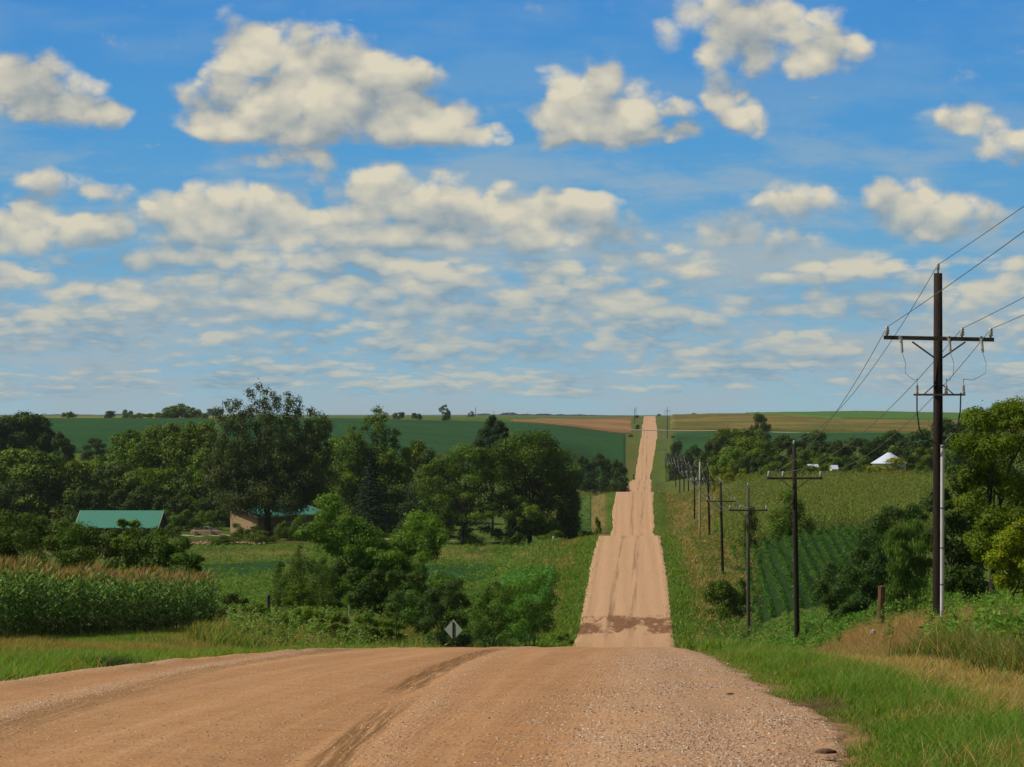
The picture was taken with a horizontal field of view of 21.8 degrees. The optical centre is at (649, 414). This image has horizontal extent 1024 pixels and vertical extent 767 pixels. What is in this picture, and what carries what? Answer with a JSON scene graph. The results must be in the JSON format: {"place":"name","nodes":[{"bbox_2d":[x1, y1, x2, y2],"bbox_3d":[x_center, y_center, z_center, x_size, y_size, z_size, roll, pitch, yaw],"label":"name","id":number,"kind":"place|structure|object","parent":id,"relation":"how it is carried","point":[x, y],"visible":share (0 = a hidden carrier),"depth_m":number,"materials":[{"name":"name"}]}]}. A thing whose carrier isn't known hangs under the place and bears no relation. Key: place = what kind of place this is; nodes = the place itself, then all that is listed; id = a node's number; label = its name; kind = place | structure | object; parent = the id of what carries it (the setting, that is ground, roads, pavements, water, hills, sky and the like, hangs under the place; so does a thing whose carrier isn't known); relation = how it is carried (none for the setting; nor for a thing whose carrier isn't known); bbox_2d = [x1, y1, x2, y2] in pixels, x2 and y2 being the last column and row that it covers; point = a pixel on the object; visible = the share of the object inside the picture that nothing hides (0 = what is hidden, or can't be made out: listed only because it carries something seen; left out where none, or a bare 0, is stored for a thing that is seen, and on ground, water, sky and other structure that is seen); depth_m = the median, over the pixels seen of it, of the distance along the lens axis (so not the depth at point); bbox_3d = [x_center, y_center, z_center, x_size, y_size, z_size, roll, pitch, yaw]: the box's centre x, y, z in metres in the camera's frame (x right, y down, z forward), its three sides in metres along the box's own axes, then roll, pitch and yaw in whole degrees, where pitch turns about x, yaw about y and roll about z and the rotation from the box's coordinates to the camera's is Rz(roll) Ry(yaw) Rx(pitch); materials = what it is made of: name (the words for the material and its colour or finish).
{"place":"outdoors","nodes":[
{"label":"outdoors","id":0,"kind":"place"},
{"bbox_2d":[0,418,214,453],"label":"soybean field","id":1,"kind":"structure","parent":0,"point":[78,432],"depth_m":930.69,"materials":[{"name":"plant"}]},
{"bbox_2d":[198,561,281,577],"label":"soybean field","id":2,"kind":"structure","parent":0,"point":[264,565],"depth_m":340.48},
{"bbox_2d":[218,417,625,482],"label":"soybean field","id":3,"kind":"structure","parent":0,"point":[442,436],"depth_m":1174.85,"materials":[{"name":"plant"}]},
{"bbox_2d":[0,416,848,766],"bbox_3d":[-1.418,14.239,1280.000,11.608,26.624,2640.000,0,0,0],"label":"gravel road","id":4,"kind":"structure","parent":0,"point":[626,606],"depth_m":19.83,"materials":[{"name":"gravel"}]},
{"bbox_2d":[424,647,844,766],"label":"gravel","id":5,"kind":"structure","parent":4,"relation":"on","point":[732,747],"depth_m":17.24,"materials":[{"name":"gravel"}]},
{"bbox_2d":[426,563,495,581],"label":"soybean field","id":6,"kind":"structure","parent":0,"point":[451,570],"depth_m":320.24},
{"bbox_2d":[0,415,1023,766],"bbox_3d":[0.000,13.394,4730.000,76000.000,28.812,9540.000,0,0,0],"label":"ground","id":7,"kind":"structure","parent":0,"point":[662,481],"depth_m":365.67,"materials":[{"name":"plant"}]},
{"bbox_2d":[0,479,48,525],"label":"broadleaf tree","id":8,"kind":"object","parent":7,"relation":"on","point":[9,489],"visible":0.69,"depth_m":468.71,"materials":[{"name":"green plant"}]},
{"bbox_2d":[0,509,49,568],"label":"dogwood bush","id":9,"kind":"object","parent":7,"relation":"on","point":[24,531],"visible":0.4,"depth_m":156.46,"materials":[{"name":"green plant"}]},
{"bbox_2d":[0,410,58,459],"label":"broadleaf tree","id":10,"kind":"object","parent":7,"relation":"on","point":[39,432],"visible":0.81,"depth_m":637.45,"materials":[{"name":"green plant"}]},
{"bbox_2d":[0,445,78,522],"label":"broadleaf tree","id":11,"kind":"object","parent":7,"relation":"on","point":[29,468],"visible":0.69,"depth_m":480.76,"materials":[{"name":"green plant"}]},
{"bbox_2d":[13,512,79,574],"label":"dogwood bush","id":12,"kind":"object","parent":7,"relation":"on","point":[41,519],"visible":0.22,"depth_m":155.03,"materials":[{"name":"green plant"}]},
{"bbox_2d":[50,431,75,477],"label":"broadleaf tree","id":13,"kind":"object","parent":7,"relation":"on","point":[68,449],"visible":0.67,"depth_m":598.88,"materials":[{"name":"green plant"}]},
{"bbox_2d":[35,458,110,523],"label":"broadleaf tree","id":14,"kind":"object","parent":7,"relation":"on","point":[55,485],"visible":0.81,"depth_m":480.60,"materials":[{"name":"green plant"}]},
{"bbox_2d":[41,517,105,571],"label":"dogwood bush","id":15,"kind":"object","parent":7,"relation":"on","point":[67,535],"visible":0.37,"depth_m":153.79,"materials":[{"name":"green plant"}]},
{"bbox_2d":[62,486,111,522],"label":"broadleaf tree","id":16,"kind":"object","parent":7,"relation":"on","point":[95,500],"visible":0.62,"depth_m":472.24,"materials":[{"name":"green plant"}]},
{"bbox_2d":[64,521,126,574],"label":"dogwood bush","id":17,"kind":"object","parent":7,"relation":"on","point":[87,556],"visible":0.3,"depth_m":153.35,"materials":[{"name":"green plant"}]},
{"bbox_2d":[84,451,126,503],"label":"broadleaf tree","id":18,"kind":"object","parent":7,"relation":"on","point":[96,463],"visible":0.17,"depth_m":517.89,"materials":[{"name":"green plant"}]},
{"bbox_2d":[78,459,139,509],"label":"broadleaf tree","id":19,"kind":"object","parent":7,"relation":"on","point":[117,469],"visible":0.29,"depth_m":487.98,"materials":[{"name":"green plant"}]},
{"bbox_2d":[66,652,160,666],"bbox_3d":[-6.197,2.829,30.145,1.374,0.318,1.354,0,0,38],"label":"grass tuft","id":20,"kind":"object","parent":7,"relation":"on","point":[113,662],"visible":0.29,"depth_m":30.04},
{"bbox_2d":[0,552,227,638],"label":"cornfield","id":21,"kind":"structure","parent":7,"relation":"on","point":[54,600],"depth_m":102.62,"materials":[{"name":"green plant"}]},
{"bbox_2d":[76,510,168,533],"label":"shed","id":22,"kind":"structure","parent":7,"relation":"on","point":[101,520],"depth_m":439.38,"materials":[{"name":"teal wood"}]},
{"bbox_2d":[110,518,141,575],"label":"dogwood bush","id":23,"kind":"object","parent":7,"relation":"on","point":[120,540],"visible":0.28,"depth_m":152.71,"materials":[{"name":"green plant"}]},
{"bbox_2d":[104,429,152,492],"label":"broadleaf tree","id":24,"kind":"object","parent":7,"relation":"on","point":[122,439],"visible":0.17,"depth_m":542.63,"materials":[{"name":"green plant"}]},
{"bbox_2d":[105,485,167,517],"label":"broadleaf tree","id":25,"kind":"object","parent":7,"relation":"on","point":[141,495],"visible":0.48,"depth_m":474.37,"materials":[{"name":"green plant"}]},
{"bbox_2d":[110,438,171,496],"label":"broadleaf tree","id":26,"kind":"object","parent":7,"relation":"on","point":[144,458],"visible":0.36,"depth_m":503.18,"materials":[{"name":"green plant"}]},
{"bbox_2d":[109,466,181,509],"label":"broadleaf tree","id":27,"kind":"object","parent":7,"relation":"on","point":[147,478],"visible":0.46,"depth_m":484.63,"materials":[{"name":"green plant"}]},
{"bbox_2d":[118,524,186,574],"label":"dogwood bush","id":28,"kind":"object","parent":7,"relation":"on","point":[141,548],"visible":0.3,"depth_m":151.32,"materials":[{"name":"green plant"}]},
{"bbox_2d":[139,419,182,469],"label":"broadleaf tree","id":29,"kind":"object","parent":7,"relation":"on","point":[155,433],"visible":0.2,"depth_m":542.52,"materials":[{"name":"green plant"}]},
{"bbox_2d":[142,533,204,601],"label":"dogwood bush","id":30,"kind":"object","parent":7,"relation":"on","point":[167,548],"visible":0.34,"depth_m":150.32,"materials":[{"name":"green plant"}]},
{"bbox_2d":[150,491,197,523],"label":"broadleaf tree","id":31,"kind":"object","parent":7,"relation":"on","point":[176,504],"visible":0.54,"depth_m":472.11,"materials":[{"name":"green plant"}]},
{"bbox_2d":[154,427,201,507],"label":"broadleaf tree","id":32,"kind":"object","parent":7,"relation":"on","point":[182,454],"visible":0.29,"depth_m":495.73,"materials":[{"name":"green plant"}]},
{"bbox_2d":[168,471,210,522],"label":"broadleaf tree","id":33,"kind":"object","parent":7,"relation":"on","point":[178,482],"visible":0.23,"depth_m":481.23,"materials":[{"name":"green plant"}]},
{"bbox_2d":[168,417,218,476],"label":"broadleaf tree","id":34,"kind":"object","parent":7,"relation":"on","point":[204,427],"visible":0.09,"depth_m":532.88,"materials":[{"name":"green plant"}]},
{"bbox_2d":[187,492,229,526],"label":"broadleaf tree","id":35,"kind":"object","parent":7,"relation":"on","point":[203,504],"visible":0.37,"depth_m":466.46,"materials":[{"name":"green plant"}]},
{"bbox_2d":[180,447,239,524],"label":"broadleaf tree","id":36,"kind":"object","parent":7,"relation":"on","point":[196,466],"visible":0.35,"depth_m":476.21,"materials":[{"name":"green plant"}]},
{"bbox_2d":[0,625,451,680],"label":"verge grass","id":37,"kind":"structure","parent":7,"relation":"on","point":[37,658],"depth_m":51.15,"materials":[{"name":"plant"}]},
{"bbox_2d":[215,592,251,622],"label":"brush","id":38,"kind":"object","parent":7,"relation":"on","point":[229,598],"visible":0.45,"depth_m":139.60,"materials":[{"name":"green plant"}]},
{"bbox_2d":[198,378,336,536],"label":"cottonwood tree","id":39,"kind":"object","parent":7,"relation":"on","point":[285,489],"visible":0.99,"depth_m":426.29,"materials":[{"name":"green plant"}]},
{"bbox_2d":[230,505,319,534],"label":"farmhouse","id":40,"kind":"object","parent":7,"relation":"on","point":[251,522],"visible":0.24,"depth_m":435.56,"materials":[{"name":"beige stone"}]},
{"bbox_2d":[262,561,299,612],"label":"cedar shrub","id":41,"kind":"object","parent":7,"relation":"on","point":[277,580],"visible":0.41,"depth_m":183.75,"materials":[{"name":"green plant"}]},
{"bbox_2d":[281,583,316,609],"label":"brush","id":42,"kind":"object","parent":7,"relation":"on","point":[297,590],"visible":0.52,"depth_m":149.92,"materials":[{"name":"green plant"}]},
{"bbox_2d":[281,543,321,611],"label":"cedar shrub","id":43,"kind":"object","parent":7,"relation":"on","point":[297,567],"visible":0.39,"depth_m":182.65,"materials":[{"name":"green plant"}]},
{"bbox_2d":[293,603,329,632],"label":"brush","id":44,"kind":"object","parent":7,"relation":"on","point":[308,613],"visible":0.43,"depth_m":115.90,"materials":[{"name":"green plant"}]},
{"bbox_2d":[306,556,341,612],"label":"cedar shrub","id":45,"kind":"object","parent":7,"relation":"on","point":[316,588],"visible":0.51,"depth_m":179.69,"materials":[{"name":"green plant"}]},
{"bbox_2d":[302,559,349,611],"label":"thicket shrub","id":46,"kind":"object","parent":7,"relation":"on","point":[340,568],"visible":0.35,"depth_m":191.53,"materials":[{"name":"green plant"}]},
{"bbox_2d":[178,599,488,650],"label":"ditch weeds","id":47,"kind":"object","parent":7,"relation":"on","point":[248,628],"visible":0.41,"depth_m":102.86,"materials":[{"name":"green plant"}]},
{"bbox_2d":[320,611,351,644],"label":"brush","id":48,"kind":"object","parent":7,"relation":"on","point":[333,617],"visible":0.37,"depth_m":111.76,"materials":[{"name":"green plant"}]},
{"bbox_2d":[339,566,389,616],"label":"thicket shrub","id":49,"kind":"object","parent":7,"relation":"on","point":[369,592],"visible":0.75,"depth_m":189.31,"materials":[{"name":"green plant"}]},
{"bbox_2d":[349,612,388,645],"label":"brush","id":50,"kind":"object","parent":7,"relation":"on","point":[364,617],"visible":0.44,"depth_m":119.70,"materials":[{"name":"green plant"}]},
{"bbox_2d":[330,405,413,529],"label":"broadleaf tree","id":51,"kind":"object","parent":7,"relation":"on","point":[394,495],"visible":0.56,"depth_m":444.01,"materials":[{"name":"green plant"}]},
{"bbox_2d":[345,457,398,538],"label":"spruce tree","id":52,"kind":"object","parent":7,"relation":"on","point":[372,500],"visible":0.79,"depth_m":423.28,"materials":[{"name":"green plant"}]},
{"bbox_2d":[295,491,469,612],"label":"willow tree","id":53,"kind":"object","parent":7,"relation":"on","point":[368,536],"visible":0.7,"depth_m":194.60,"materials":[{"name":"green plant"}]},
{"bbox_2d":[380,569,427,619],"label":"thicket shrub","id":54,"kind":"object","parent":7,"relation":"on","point":[413,576],"visible":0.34,"depth_m":187.83,"materials":[{"name":"green plant"}]},
{"bbox_2d":[379,588,431,634],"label":"plum shrub","id":55,"kind":"object","parent":7,"relation":"on","point":[399,606],"visible":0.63,"depth_m":167.15,"materials":[{"name":"green plant"}]},
{"bbox_2d":[393,439,442,517],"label":"broadleaf tree","id":56,"kind":"object","parent":7,"relation":"on","point":[415,447],"visible":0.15,"depth_m":467.73,"materials":[{"name":"green plant"}]},
{"bbox_2d":[389,477,454,536],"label":"broadleaf tree","id":57,"kind":"object","parent":7,"relation":"on","point":[405,508],"visible":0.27,"depth_m":419.01,"materials":[{"name":"green plant"}]},
{"bbox_2d":[413,447,461,525],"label":"broadleaf tree","id":58,"kind":"object","parent":7,"relation":"on","point":[427,454],"visible":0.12,"depth_m":463.92,"materials":[{"name":"green plant"}]},
{"bbox_2d":[415,578,475,646],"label":"sumac shrub","id":59,"kind":"object","parent":7,"relation":"on","point":[433,611],"visible":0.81,"depth_m":159.97,"materials":[{"name":"green plant"}]},
{"bbox_2d":[409,440,520,544],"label":"honeylocust tree","id":60,"kind":"object","parent":7,"relation":"on","point":[467,454],"visible":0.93,"depth_m":400.03,"materials":[{"name":"green plant"}]},
{"bbox_2d":[188,477,764,647],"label":"meadow plants","id":61,"kind":"object","parent":7,"relation":"on","point":[703,551],"visible":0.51,"depth_m":287.40,"materials":[{"name":"green plant"}]},
{"bbox_2d":[458,579,524,647],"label":"plum shrub","id":62,"kind":"object","parent":7,"relation":"on","point":[499,612],"visible":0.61,"depth_m":171.38,"materials":[{"name":"green plant"}]},
{"bbox_2d":[471,413,514,530],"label":"pine tree","id":63,"kind":"object","parent":7,"relation":"on","point":[493,423],"visible":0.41,"depth_m":439.78,"materials":[{"name":"green plant"}]},
{"bbox_2d":[502,495,542,536],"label":"broadleaf tree","id":64,"kind":"object","parent":7,"relation":"on","point":[523,511],"visible":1,"depth_m":396.76,"materials":[{"name":"green plant"}]},
{"bbox_2d":[501,564,557,640],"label":"reed patch","id":65,"kind":"object","parent":7,"relation":"on","point":[525,571],"visible":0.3,"depth_m":254.46,"materials":[{"name":"green plant"}]},
{"bbox_2d":[480,427,585,543],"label":"broadleaf tree","id":66,"kind":"object","parent":7,"relation":"on","point":[529,448],"visible":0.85,"depth_m":402.16,"materials":[{"name":"green plant"}]},
{"bbox_2d":[506,571,560,646],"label":"plum shrub","id":67,"kind":"object","parent":7,"relation":"on","point":[532,609],"visible":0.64,"depth_m":177.72,"materials":[{"name":"green plant"}]},
{"bbox_2d":[576,454,598,492],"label":"broadleaf tree","id":68,"kind":"object","parent":7,"relation":"on","point":[588,483],"visible":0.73,"depth_m":698.74,"materials":[{"name":"green plant"}]},
{"bbox_2d":[590,452,615,492],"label":"broadleaf tree","id":69,"kind":"object","parent":7,"relation":"on","point":[604,478],"visible":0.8,"depth_m":710.27,"materials":[{"name":"green plant"}]},
{"bbox_2d":[609,459,630,491],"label":"broadleaf tree","id":70,"kind":"object","parent":7,"relation":"on","point":[621,486],"visible":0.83,"depth_m":703.93,"materials":[{"name":"green plant"}]},
{"bbox_2d":[700,579,743,619],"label":"ditch bush","id":71,"kind":"object","parent":7,"relation":"on","point":[723,590],"visible":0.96,"depth_m":227.57,"materials":[{"name":"green plant"}]},
{"bbox_2d":[705,426,742,465],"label":"broadleaf tree","id":72,"kind":"object","parent":7,"relation":"on","point":[723,435],"visible":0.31,"depth_m":639.10,"materials":[{"name":"green plant"}]},
{"bbox_2d":[709,446,749,476],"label":"broadleaf tree","id":73,"kind":"object","parent":7,"relation":"on","point":[729,459],"visible":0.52,"depth_m":558.95,"materials":[{"name":"green plant"}]},
{"bbox_2d":[730,455,764,476],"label":"broadleaf tree","id":74,"kind":"object","parent":7,"relation":"on","point":[755,464],"visible":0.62,"depth_m":550.55,"materials":[{"name":"green plant"}]},
{"bbox_2d":[729,483,767,635],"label":"utility pole","id":75,"kind":"object","parent":7,"relation":"on","point":[748,510],"visible":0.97,"depth_m":211.88,"materials":[{"name":"brown wood"}]},
{"bbox_2d":[722,427,776,458],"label":"broadleaf tree","id":76,"kind":"object","parent":7,"relation":"on","point":[747,442],"visible":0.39,"depth_m":622.83,"materials":[{"name":"green plant"}]},
{"bbox_2d":[746,439,786,469],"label":"broadleaf tree","id":77,"kind":"object","parent":7,"relation":"on","point":[762,446],"visible":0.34,"depth_m":569.70,"materials":[{"name":"green plant"}]},
{"bbox_2d":[765,489,816,543],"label":"cedar bush","id":78,"kind":"object","parent":7,"relation":"on","point":[778,524],"visible":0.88,"depth_m":297.70,"materials":[{"name":"green plant"}]},
{"bbox_2d":[767,440,821,644],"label":"utility pole","id":79,"kind":"object","parent":7,"relation":"on","point":[794,477],"visible":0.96,"depth_m":149.88,"materials":[{"name":"brown wood"}]},
{"bbox_2d":[730,524,896,621],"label":"soybean rows","id":80,"kind":"object","parent":7,"relation":"on","point":[788,573],"visible":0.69,"depth_m":262.39,"materials":[{"name":"green plant"}]},
{"bbox_2d":[803,559,859,633],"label":"dark shrub","id":81,"kind":"object","parent":7,"relation":"on","point":[816,591],"visible":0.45,"depth_m":139.38,"materials":[{"name":"green plant"}]},
{"bbox_2d":[710,470,959,546],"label":"cornfield","id":82,"kind":"structure","parent":7,"relation":"on","point":[829,488],"depth_m":365.59,"materials":[{"name":"green plant"}]},
{"bbox_2d":[818,439,858,465],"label":"broadleaf tree","id":83,"kind":"object","parent":7,"relation":"on","point":[833,448],"visible":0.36,"depth_m":587.97,"materials":[{"name":"green plant"}]},
{"bbox_2d":[671,580,1023,766],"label":"verge grass","id":84,"kind":"structure","parent":7,"relation":"on","point":[937,713],"depth_m":21.25,"materials":[{"name":"plant"}]},
{"bbox_2d":[836,436,883,464],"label":"broadleaf tree","id":85,"kind":"object","parent":7,"relation":"on","point":[864,446],"visible":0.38,"depth_m":609.09,"materials":[{"name":"green plant"}]},
{"bbox_2d":[703,573,1023,652],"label":"roadside weeds","id":86,"kind":"object","parent":7,"relation":"on","point":[814,638],"visible":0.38,"depth_m":93.58,"materials":[{"name":"green plant"}]},
{"bbox_2d":[823,495,932,620],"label":"dark shrub","id":87,"kind":"object","parent":7,"relation":"on","point":[878,524],"visible":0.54,"depth_m":127.65,"materials":[{"name":"green plant"}]},
{"bbox_2d":[746,411,1011,420],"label":"green crop","id":88,"kind":"object","parent":7,"relation":"on","point":[895,415],"visible":0.65,"depth_m":1752.71,"materials":[{"name":"plant"}]},
{"bbox_2d":[858,429,906,465],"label":"broadleaf tree","id":89,"kind":"object","parent":7,"relation":"on","point":[881,440],"visible":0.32,"depth_m":612.86,"materials":[{"name":"green plant"}]},
{"bbox_2d":[862,457,912,480],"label":"creek bush","id":90,"kind":"object","parent":7,"relation":"on","point":[897,461],"visible":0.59,"depth_m":496.19,"materials":[{"name":"green plant"}]},
{"bbox_2d":[879,516,932,616],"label":"willow shrub","id":91,"kind":"object","parent":7,"relation":"on","point":[898,549],"visible":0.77,"depth_m":103.81,"materials":[{"name":"green plant"}]},
{"bbox_2d":[894,427,932,465],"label":"broadleaf tree","id":92,"kind":"object","parent":7,"relation":"on","point":[917,435],"visible":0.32,"depth_m":598.14,"materials":[{"name":"green plant"}]},
{"bbox_2d":[804,599,1023,676],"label":"dry grass","id":93,"kind":"structure","parent":7,"relation":"on","point":[966,645],"depth_m":35.89,"materials":[{"name":"plant"}]},
{"bbox_2d":[884,263,993,620],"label":"utility pole","id":94,"kind":"object","parent":7,"relation":"on","point":[937,338],"visible":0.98,"depth_m":79.85,"materials":[{"name":"brown wood"}]},
{"bbox_2d":[920,457,988,602],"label":"broadleaf tree","id":95,"kind":"object","parent":7,"relation":"on","point":[969,575],"visible":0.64,"depth_m":134.32,"materials":[{"name":"green plant"}]},
{"bbox_2d":[944,409,1019,475],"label":"broadleaf tree","id":96,"kind":"object","parent":7,"relation":"on","point":[957,460],"visible":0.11,"depth_m":538.97,"materials":[{"name":"green plant"}]},
{"bbox_2d":[947,395,1023,598],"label":"locust tree","id":97,"kind":"object","parent":7,"relation":"on","point":[1007,485],"visible":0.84,"depth_m":111.10,"materials":[{"name":"green plant"}]},
{"bbox_2d":[981,515,1023,600],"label":"box elder tree","id":98,"kind":"object","parent":7,"relation":"on","point":[1004,545],"visible":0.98,"depth_m":99.84,"materials":[{"name":"green plant"}]},
{"bbox_2d":[0,0,1023,414],"label":"sky","id":99,"kind":"structure","parent":0,"point":[349,207],"materials":[{"name":"blue"}]},
{"bbox_2d":[512,418,631,433],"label":"stubble field","id":100,"kind":"structure","parent":0,"point":[617,425],"depth_m":1593.04,"materials":[{"name":"plant"}]},
{"bbox_2d":[673,431,1018,460],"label":"soybean field","id":101,"kind":"structure","parent":0,"point":[688,439],"depth_m":1253.11,"materials":[{"name":"plant"}]},
{"bbox_2d":[670,413,1023,433],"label":"stubble field","id":102,"kind":"structure","parent":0,"point":[735,421],"depth_m":1627.70,"materials":[{"name":"plant"}]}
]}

